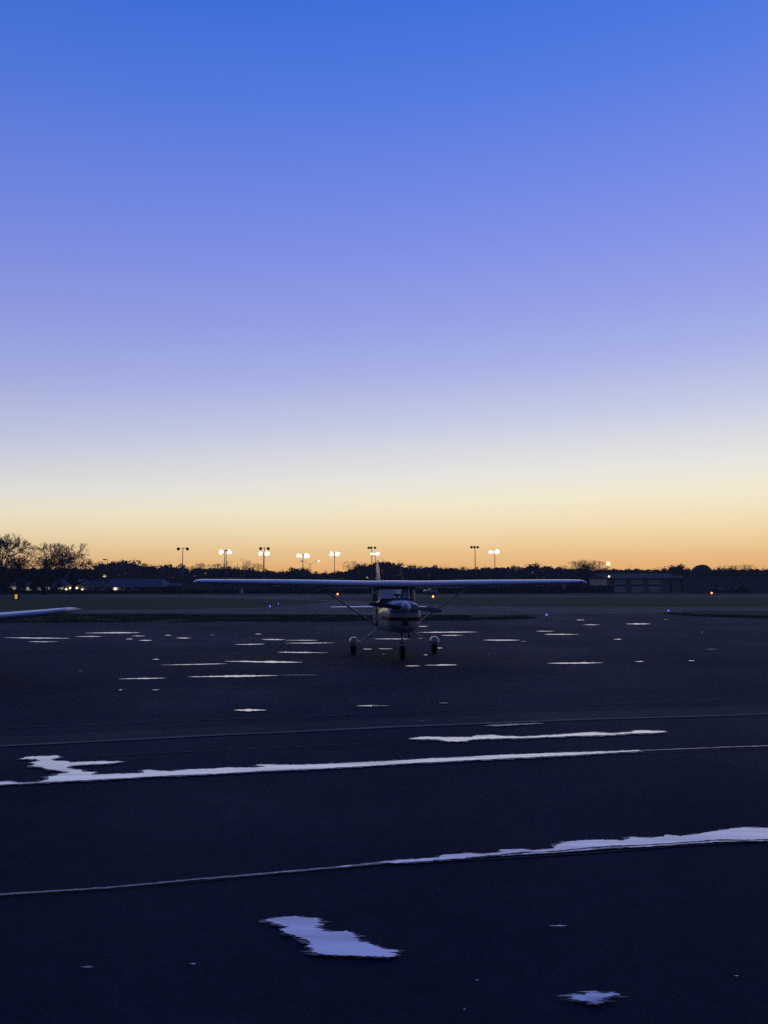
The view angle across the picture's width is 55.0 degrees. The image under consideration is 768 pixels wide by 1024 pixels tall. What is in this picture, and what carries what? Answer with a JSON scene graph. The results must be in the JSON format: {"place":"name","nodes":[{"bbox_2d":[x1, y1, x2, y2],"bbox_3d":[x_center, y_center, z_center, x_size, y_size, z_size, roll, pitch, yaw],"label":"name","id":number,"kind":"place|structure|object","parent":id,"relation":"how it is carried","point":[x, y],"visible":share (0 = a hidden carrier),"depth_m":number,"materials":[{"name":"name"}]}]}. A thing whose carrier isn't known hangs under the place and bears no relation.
{"place":"outdoors","nodes":[
{"label":"outdoors","id":0,"kind":"place"},
{"bbox_2d":[8,578,73,589],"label":"house","id":1,"kind":"structure","parent":0,"point":[64,582],"depth_m":195.04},
{"bbox_2d":[64,579,168,590],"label":"house","id":2,"kind":"structure","parent":0,"point":[125,584],"depth_m":196.45,"materials":[{"name":"grey"}]},
{"bbox_2d":[182,583,264,591],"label":"building","id":3,"kind":"structure","parent":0,"point":[189,586],"depth_m":185.00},
{"bbox_2d":[317,578,343,589],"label":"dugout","id":4,"kind":"object","parent":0,"point":[331,579],"visible":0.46,"depth_m":237.40,"materials":[{"name":"grey"}]},
{"bbox_2d":[0,614,767,1023],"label":"apron","id":5,"kind":"object","parent":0,"point":[664,934],"visible":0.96,"depth_m":5.50,"materials":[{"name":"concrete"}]},
{"bbox_2d":[0,607,82,620],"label":"wing airplane","id":6,"kind":"object","parent":5,"relation":"on","point":[4,616],"visible":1,"depth_m":13.96,"materials":[{"name":"white paint"}]},
{"bbox_2d":[0,862,381,894],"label":"pavement seam","id":7,"kind":"object","parent":5,"relation":"on","point":[184,880],"visible":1,"depth_m":4.47,"materials":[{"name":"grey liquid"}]},
{"bbox_2d":[192,675,277,676],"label":"puddle","id":8,"kind":"object","parent":5,"relation":"on","point":[236,676],"visible":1,"depth_m":14.49,"materials":[{"name":"grey liquid"}]},
{"bbox_2d":[230,661,292,662],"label":"puddle","id":9,"kind":"object","parent":5,"relation":"on","point":[264,661],"visible":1,"depth_m":17.35,"materials":[{"name":"grey liquid"}]},
{"bbox_2d":[0,750,639,784],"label":"puddle","id":10,"kind":"object","parent":5,"relation":"on","point":[46,762],"visible":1,"depth_m":7.28,"materials":[{"name":"clear liquid"}]},
{"bbox_2d":[0,750,643,785],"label":"damp margin","id":11,"kind":"object","parent":5,"relation":"on","point":[94,773],"visible":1,"depth_m":7.33,"materials":[{"name":"grey concrete"}]},
{"bbox_2d":[259,915,403,958],"bbox_3d":[-0.310,2.160,3.735,0.816,0.001,0.350,-5,-7,40],"label":"damp margin","id":12,"kind":"object","parent":5,"relation":"on","point":[306,941],"visible":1,"depth_m":3.71,"materials":[{"name":"grey concrete"}]},
{"bbox_2d":[266,916,398,956],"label":"puddle","id":13,"kind":"object","parent":5,"relation":"on","point":[336,942],"visible":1,"depth_m":3.72,"materials":[{"name":"clear liquid"}]},
{"bbox_2d":[0,841,755,895],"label":"pavement seam","id":14,"kind":"object","parent":5,"relation":"on","point":[381,864],"visible":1,"depth_m":4.72,"materials":[{"name":"black asphalt"}]},
{"bbox_2d":[0,714,760,745],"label":"painted line","id":15,"kind":"object","parent":5,"relation":"on","point":[361,728],"visible":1,"depth_m":9.24,"materials":[{"name":"paint"}]},
{"bbox_2d":[0,705,767,746],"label":"pavement strip","id":16,"kind":"object","parent":5,"relation":"on","point":[705,711],"visible":1,"depth_m":9.66,"materials":[{"name":"asphalt"}]},
{"bbox_2d":[193,560,586,659],"bbox_3d":[0.346,2.456,19.856,8.217,2.628,8.146,-4,-7,37],"label":"light airplane","id":17,"kind":"object","parent":5,"relation":"on","point":[394,611],"visible":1,"depth_m":18.99,"materials":[{"name":"white paint"}]},
{"bbox_2d":[470,587,556,650],"bbox_3d":[3.523,2.903,19.889,2.521,1.741,0.012,1,-6,-14],"label":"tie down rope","id":18,"kind":"object","parent":17,"relation":"attached to","point":[513,620],"visible":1,"depth_m":19.88,"materials":[{"name":"black fabric"}]},
{"bbox_2d":[12,697,767,727],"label":"pavement seam","id":19,"kind":"object","parent":5,"relation":"on","point":[359,714],"visible":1,"depth_m":10.17,"materials":[{"name":"black asphalt"}]},
{"bbox_2d":[148,748,759,777],"bbox_3d":[0.733,2.537,7.476,12.005,0.001,0.137,1,-6,-11],"label":"pavement seam","id":20,"kind":"object","parent":5,"relation":"on","point":[495,759],"visible":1,"depth_m":7.87,"materials":[{"name":"black asphalt"}]},
{"bbox_2d":[484,723,541,725],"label":"puddle","id":21,"kind":"object","parent":5,"relation":"on","point":[511,724],"visible":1,"depth_m":9.48,"materials":[{"name":"grey liquid"}]},
{"bbox_2d":[409,730,665,740],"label":"puddle","id":22,"kind":"object","parent":5,"relation":"on","point":[496,736],"visible":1,"depth_m":8.73,"materials":[{"name":"grey liquid"}]},
{"bbox_2d":[411,730,667,741],"bbox_3d":[1.860,2.662,8.767,3.267,0.001,0.401,1,-6,-8],"label":"damp margin","id":23,"kind":"object","parent":5,"relation":"on","point":[545,737],"visible":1,"depth_m":8.74,"materials":[{"name":"grey concrete"}]},
{"bbox_2d":[379,827,767,862],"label":"puddle","id":24,"kind":"object","parent":5,"relation":"on","point":[744,833],"visible":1,"depth_m":5.15,"materials":[{"name":"clear liquid"}]},
{"bbox_2d":[381,826,767,863],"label":"damp margin","id":25,"kind":"object","parent":5,"relation":"on","point":[624,838],"visible":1,"depth_m":5.03,"materials":[{"name":"grey concrete"}]},
{"bbox_2d":[555,662,594,663],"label":"puddle","id":26,"kind":"object","parent":5,"relation":"on","point":[576,663],"visible":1,"depth_m":16.91,"materials":[{"name":"grey liquid"}]},
{"bbox_2d":[559,991,629,1004],"bbox_3d":[0.904,2.107,3.197,0.335,0.001,0.114,0,-6,0],"label":"damp margin","id":27,"kind":"object","parent":5,"relation":"on","point":[604,1000],"visible":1,"depth_m":3.21,"materials":[{"name":"grey concrete"}]},
{"bbox_2d":[563,991,619,1003],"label":"puddle","id":28,"kind":"object","parent":27,"relation":"on","point":[593,996],"visible":1,"depth_m":3.21,"materials":[{"name":"grey"}]},
{"bbox_2d":[501,840,767,855],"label":"pavement seam","id":29,"kind":"object","parent":5,"relation":"on","point":[633,846],"visible":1,"depth_m":5.05,"materials":[{"name":"grey asphalt"}]},
{"bbox_2d":[640,745,767,750],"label":"pavement seam","id":30,"kind":"object","parent":5,"relation":"on","point":[711,747],"visible":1,"depth_m":8.09,"materials":[{"name":"grey liquid"}]},
{"bbox_2d":[0,590,767,622],"bbox_3d":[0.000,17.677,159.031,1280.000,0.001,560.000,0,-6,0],"label":"grass field","id":31,"kind":"structure","parent":0,"point":[90,603],"depth_m":78.95,"materials":[{"name":"green plant"}]},
{"bbox_2d":[0,567,27,589],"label":"evergreen bush","id":32,"kind":"object","parent":31,"relation":"on","point":[8,582],"visible":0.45,"depth_m":171.03,"materials":[{"name":"green plant"}]},
{"bbox_2d":[0,532,32,594],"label":"bare oak tree","id":33,"kind":"object","parent":31,"relation":"on","point":[5,547],"visible":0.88,"depth_m":148.92,"materials":[{"name":"brown plant"}]},
{"bbox_2d":[16,566,39,589],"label":"evergreen bush","id":34,"kind":"object","parent":31,"relation":"on","point":[32,587],"visible":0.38,"depth_m":176.33,"materials":[{"name":"green plant"}]},
{"bbox_2d":[0,542,83,593],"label":"bare oak tree","id":35,"kind":"object","parent":31,"relation":"on","point":[44,561],"visible":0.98,"depth_m":149.17,"materials":[{"name":"brown plant"}]},
{"bbox_2d":[34,566,66,590],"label":"evergreen bush","id":36,"kind":"object","parent":31,"relation":"on","point":[58,585],"visible":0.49,"depth_m":173.97,"materials":[{"name":"green plant"}]},
{"bbox_2d":[60,569,88,579],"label":"evergreen bush","id":37,"kind":"object","parent":31,"relation":"on","point":[75,574],"visible":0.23,"depth_m":221.31,"materials":[{"name":"green plant"}]},
{"bbox_2d":[41,543,113,593],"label":"bare oak tree","id":38,"kind":"object","parent":31,"relation":"on","point":[75,583],"visible":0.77,"depth_m":152.66,"materials":[{"name":"brown plant"}]},
{"bbox_2d":[80,563,110,578],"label":"leafy tree","id":39,"kind":"object","parent":31,"relation":"on","point":[94,566],"visible":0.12,"depth_m":253.90,"materials":[{"name":"green plant"}]},
{"bbox_2d":[90,561,126,578],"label":"leafy tree","id":40,"kind":"object","parent":31,"relation":"on","point":[114,566],"visible":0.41,"depth_m":243.70,"materials":[{"name":"green plant"}]},
{"bbox_2d":[102,559,145,578],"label":"leafy tree","id":41,"kind":"object","parent":31,"relation":"on","point":[131,565],"visible":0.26,"depth_m":256.97,"materials":[{"name":"green plant"}]},
{"bbox_2d":[114,563,162,578],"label":"leafy tree","id":42,"kind":"object","parent":31,"relation":"on","point":[134,573],"visible":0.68,"depth_m":237.72,"materials":[{"name":"green plant"}]},
{"bbox_2d":[135,564,167,580],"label":"leafy tree","id":43,"kind":"object","parent":31,"relation":"on","point":[152,573],"visible":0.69,"depth_m":238.74,"materials":[{"name":"green plant"}]},
{"bbox_2d":[150,563,186,582],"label":"leafy tree","id":44,"kind":"object","parent":31,"relation":"on","point":[173,575],"visible":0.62,"depth_m":260.16,"materials":[{"name":"green plant"}]},
{"bbox_2d":[166,583,181,589],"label":"shed","id":45,"kind":"structure","parent":31,"relation":"on","point":[174,585],"depth_m":199.10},
{"bbox_2d":[177,547,188,582],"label":"floodlight mast","id":46,"kind":"object","parent":31,"relation":"on","point":[178,548],"visible":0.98,"depth_m":224.61,"materials":[{"name":"grey metal"}]},
{"bbox_2d":[170,566,202,582],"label":"leafy tree","id":47,"kind":"object","parent":31,"relation":"on","point":[191,574],"visible":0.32,"depth_m":269.10,"materials":[{"name":"green plant"}]},
{"bbox_2d":[175,563,219,582],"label":"bare tree","id":48,"kind":"object","parent":31,"relation":"on","point":[200,568],"visible":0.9,"depth_m":264.07,"materials":[{"name":"brown plant"}]},
{"bbox_2d":[198,563,246,578],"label":"bare tree","id":49,"kind":"object","parent":31,"relation":"on","point":[216,570],"visible":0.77,"depth_m":251.63,"materials":[{"name":"brown plant"}]},
{"bbox_2d":[219,550,231,577],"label":"floodlight mast","id":50,"kind":"object","parent":31,"relation":"on","point":[228,551],"visible":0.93,"depth_m":261.75,"materials":[{"name":"grey metal"}]},
{"bbox_2d":[214,566,242,578],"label":"leafy tree","id":51,"kind":"object","parent":31,"relation":"on","point":[235,569],"visible":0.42,"depth_m":253.81,"materials":[{"name":"green plant"}]},
{"bbox_2d":[217,558,258,578],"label":"bare tree","id":52,"kind":"object","parent":31,"relation":"on","point":[244,568],"visible":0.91,"depth_m":249.05,"materials":[{"name":"brown plant"}]},
{"bbox_2d":[249,564,266,578],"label":"bare tree","id":53,"kind":"object","parent":31,"relation":"on","point":[254,572],"visible":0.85,"depth_m":246.26,"materials":[{"name":"brown plant"}]},
{"bbox_2d":[259,551,269,571],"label":"floodlight mast","id":54,"kind":"object","parent":31,"relation":"on","point":[267,553],"visible":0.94,"depth_m":274.67,"materials":[{"name":"grey metal"}]},
{"bbox_2d":[253,568,288,589],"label":"leafy tree","id":55,"kind":"object","parent":31,"relation":"on","point":[266,573],"visible":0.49,"depth_m":251.30,"materials":[{"name":"green plant"}]},
{"bbox_2d":[273,570,293,590],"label":"leafy tree","id":56,"kind":"object","parent":31,"relation":"on","point":[283,574],"visible":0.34,"depth_m":253.60,"materials":[{"name":"green plant"}]},
{"bbox_2d":[280,567,315,589],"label":"leafy tree","id":57,"kind":"object","parent":31,"relation":"on","point":[302,569],"visible":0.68,"depth_m":252.84,"materials":[{"name":"green plant"}]},
{"bbox_2d":[0,585,613,593],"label":"undergrowth","id":58,"kind":"object","parent":31,"relation":"on","point":[515,590],"visible":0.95,"depth_m":167.41,"materials":[{"name":"green plant"}]},
{"bbox_2d":[296,571,327,589],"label":"leafy tree","id":59,"kind":"object","parent":31,"relation":"on","point":[316,576],"visible":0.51,"depth_m":250.56,"materials":[{"name":"green plant"}]},
{"bbox_2d":[330,552,339,572],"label":"floodlight mast","id":60,"kind":"object","parent":31,"relation":"on","point":[335,553],"visible":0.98,"depth_m":271.66,"materials":[{"name":"grey metal"}]},
{"bbox_2d":[327,570,345,579],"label":"leafy tree","id":61,"kind":"object","parent":31,"relation":"on","point":[336,574],"visible":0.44,"depth_m":264.71,"materials":[{"name":"green plant"}]},
{"bbox_2d":[341,561,364,589],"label":"bare tree","id":62,"kind":"object","parent":31,"relation":"on","point":[351,574],"visible":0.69,"depth_m":255.85,"materials":[{"name":"brown plant"}]},
{"bbox_2d":[349,562,382,589],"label":"leafy tree","id":63,"kind":"object","parent":31,"relation":"on","point":[362,575],"visible":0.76,"depth_m":245.71,"materials":[{"name":"green plant"}]},
{"bbox_2d":[367,546,375,589],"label":"floodlight mast","id":64,"kind":"object","parent":31,"relation":"on","point":[371,560],"visible":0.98,"depth_m":234.60,"materials":[{"name":"grey metal"}]},
{"bbox_2d":[0,561,765,589],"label":"distant wood","id":65,"kind":"object","parent":31,"relation":"on","point":[209,575],"visible":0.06,"depth_m":289.15,"materials":[{"name":"green plant"}]},
{"bbox_2d":[0,613,767,622],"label":"grass","id":66,"kind":"structure","parent":31,"relation":"on","point":[209,618],"depth_m":40.37,"materials":[{"name":"green plant"}]},
{"bbox_2d":[368,560,408,580],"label":"leafy tree","id":67,"kind":"object","parent":31,"relation":"on","point":[398,568],"visible":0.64,"depth_m":259.47,"materials":[{"name":"brown plant"}]},
{"bbox_2d":[386,565,423,579],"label":"leafy tree","id":68,"kind":"object","parent":31,"relation":"on","point":[406,574],"visible":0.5,"depth_m":263.17,"materials":[{"name":"green plant"}]},
{"bbox_2d":[404,564,428,580],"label":"leafy tree","id":69,"kind":"object","parent":31,"relation":"on","point":[412,576],"visible":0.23,"depth_m":267.77,"materials":[{"name":"green plant"}]},
{"bbox_2d":[409,565,451,580],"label":"leafy tree","id":70,"kind":"object","parent":31,"relation":"on","point":[440,571],"visible":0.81,"depth_m":235.19,"materials":[{"name":"green plant"}]},
{"bbox_2d":[423,588,437,593],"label":"parked car","id":71,"kind":"object","parent":31,"relation":"on","point":[431,591],"visible":0.98,"depth_m":158.26,"materials":[{"name":"white paint"}]},
{"bbox_2d":[433,566,462,588],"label":"leafy tree","id":72,"kind":"object","parent":31,"relation":"on","point":[453,574],"visible":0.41,"depth_m":265.03,"materials":[{"name":"green plant"}]},
{"bbox_2d":[450,565,473,579],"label":"leafy tree","id":73,"kind":"object","parent":31,"relation":"on","point":[462,568],"visible":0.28,"depth_m":270.02,"materials":[{"name":"green plant"}]},
{"bbox_2d":[460,567,495,579],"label":"leafy tree","id":74,"kind":"object","parent":31,"relation":"on","point":[485,573],"visible":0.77,"depth_m":239.31,"materials":[{"name":"green plant"}]},
{"bbox_2d":[472,564,508,579],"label":"leafy tree","id":75,"kind":"object","parent":31,"relation":"on","point":[485,568],"visible":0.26,"depth_m":262.17,"materials":[{"name":"green plant"}]},
{"bbox_2d":[489,564,527,586],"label":"leafy tree","id":76,"kind":"object","parent":31,"relation":"on","point":[514,572],"visible":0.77,"depth_m":238.81,"materials":[{"name":"green plant"}]},
{"bbox_2d":[505,564,530,586],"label":"leafy tree","id":77,"kind":"object","parent":31,"relation":"on","point":[518,567],"visible":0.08,"depth_m":268.46,"materials":[{"name":"green plant"}]},
{"bbox_2d":[518,561,547,587],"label":"leafy tree","id":78,"kind":"object","parent":31,"relation":"on","point":[536,573],"visible":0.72,"depth_m":240.49,"materials":[{"name":"green plant"}]},
{"bbox_2d":[529,568,552,587],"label":"bare tree","id":79,"kind":"object","parent":31,"relation":"on","point":[547,577],"visible":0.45,"depth_m":247.06,"materials":[{"name":"brown plant"}]},
{"bbox_2d":[546,566,571,587],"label":"leafy tree","id":80,"kind":"object","parent":31,"relation":"on","point":[557,570],"visible":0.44,"depth_m":263.66,"materials":[{"name":"green plant"}]},
{"bbox_2d":[558,568,588,580],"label":"leafy tree","id":81,"kind":"object","parent":31,"relation":"on","point":[571,574],"visible":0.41,"depth_m":256.19,"materials":[{"name":"green plant"}]},
{"bbox_2d":[562,561,596,579],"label":"bare tree","id":82,"kind":"object","parent":31,"relation":"on","point":[582,566],"visible":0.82,"depth_m":249.12,"materials":[{"name":"brown plant"}]},
{"bbox_2d":[572,559,596,583],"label":"bare tree","id":83,"kind":"object","parent":31,"relation":"on","point":[582,561],"visible":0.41,"depth_m":249.31,"materials":[{"name":"brown plant"}]},
{"bbox_2d":[578,565,604,583],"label":"leafy tree","id":84,"kind":"object","parent":31,"relation":"on","point":[590,574],"visible":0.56,"depth_m":240.79,"materials":[{"name":"green plant"}]},
{"bbox_2d":[575,561,609,573],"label":"bare tree","id":85,"kind":"object","parent":31,"relation":"on","point":[596,566],"visible":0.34,"depth_m":252.55,"materials":[{"name":"brown plant"}]},
{"bbox_2d":[595,567,623,573],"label":"leafy tree","id":86,"kind":"object","parent":31,"relation":"on","point":[605,569],"visible":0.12,"depth_m":268.58,"materials":[{"name":"green plant"}]},
{"bbox_2d":[610,566,642,573],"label":"leafy tree","id":87,"kind":"object","parent":31,"relation":"on","point":[626,571],"visible":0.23,"depth_m":247.75,"materials":[{"name":"green plant"}]},
{"bbox_2d":[589,574,682,592],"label":"garage building","id":88,"kind":"structure","parent":31,"relation":"on","point":[646,583],"depth_m":189.09,"materials":[{"name":"beige metal"}]},
{"bbox_2d":[614,580,625,591],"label":"garage door","id":89,"kind":"structure","parent":88,"relation":"in","point":[620,585],"depth_m":188.98,"materials":[{"name":"black"}]},
{"bbox_2d":[632,580,642,591],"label":"garage door","id":90,"kind":"structure","parent":88,"relation":"in","point":[637,585],"depth_m":188.98,"materials":[{"name":"black"}]},
{"bbox_2d":[649,580,659,591],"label":"garage door","id":91,"kind":"structure","parent":88,"relation":"in","point":[654,585],"depth_m":188.98,"materials":[{"name":"black"}]},
{"bbox_2d":[655,566,675,574],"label":"leafy tree","id":92,"kind":"object","parent":31,"relation":"on","point":[667,570],"visible":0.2,"depth_m":240.15,"materials":[{"name":"green plant"}]},
{"bbox_2d":[660,563,693,574],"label":"leafy tree","id":93,"kind":"object","parent":31,"relation":"on","point":[680,567],"visible":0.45,"depth_m":243.03,"materials":[{"name":"green plant"}]},
{"bbox_2d":[674,568,710,574],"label":"leafy tree","id":94,"kind":"object","parent":31,"relation":"on","point":[697,572],"visible":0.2,"depth_m":262.32,"materials":[{"name":"green plant"}]},
{"bbox_2d":[691,565,712,572],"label":"mound","id":95,"kind":"object","parent":31,"relation":"on","point":[705,567],"visible":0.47,"depth_m":296.46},
{"bbox_2d":[700,566,726,574],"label":"leafy tree","id":96,"kind":"object","parent":31,"relation":"on","point":[717,569],"visible":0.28,"depth_m":246.96,"materials":[{"name":"green plant"}]},
{"bbox_2d":[711,587,725,592],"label":"parked car","id":97,"kind":"object","parent":31,"relation":"on","point":[717,589],"visible":1,"depth_m":182.13,"materials":[{"name":"blue paint"}]},
{"bbox_2d":[714,568,751,574],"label":"leafy tree","id":98,"kind":"object","parent":31,"relation":"on","point":[732,573],"visible":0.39,"depth_m":241.50,"materials":[{"name":"green plant"}]},
{"bbox_2d":[727,586,750,592],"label":"parked car","id":99,"kind":"object","parent":31,"relation":"on","point":[742,589],"visible":1,"depth_m":182.23,"materials":[{"name":"black paint"}]},
{"bbox_2d":[723,564,757,574],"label":"bare tree","id":100,"kind":"object","parent":31,"relation":"on","point":[732,567],"visible":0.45,"depth_m":250.52,"materials":[{"name":"brown plant"}]},
{"bbox_2d":[747,568,767,574],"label":"leafy tree","id":101,"kind":"object","parent":31,"relation":"on","point":[758,572],"visible":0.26,"depth_m":268.75,"materials":[{"name":"green plant"}]},
{"bbox_2d":[0,601,767,614],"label":"taxiway","id":102,"kind":"structure","parent":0,"point":[320,608],"depth_m":53.11,"materials":[{"name":"grey asphalt"}]},
{"bbox_2d":[0,595,767,601],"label":"runway","id":103,"kind":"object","parent":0,"point":[293,597],"visible":0.78,"depth_m":121.06,"materials":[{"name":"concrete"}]},
{"bbox_2d":[0,0,767,578],"label":"sky","id":104,"kind":"structure","parent":0,"point":[417,282],"materials":[{"name":"blue"}]},
{"bbox_2d":[562,584,589,592],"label":"storage shed","id":105,"kind":"structure","parent":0,"point":[563,585],"depth_m":181.13,"materials":[{"name":"grey"}]},
{"bbox_2d":[674,575,767,592],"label":"warehouse","id":106,"kind":"structure","parent":0,"point":[708,583],"depth_m":188.61,"materials":[{"name":"grey metal"}]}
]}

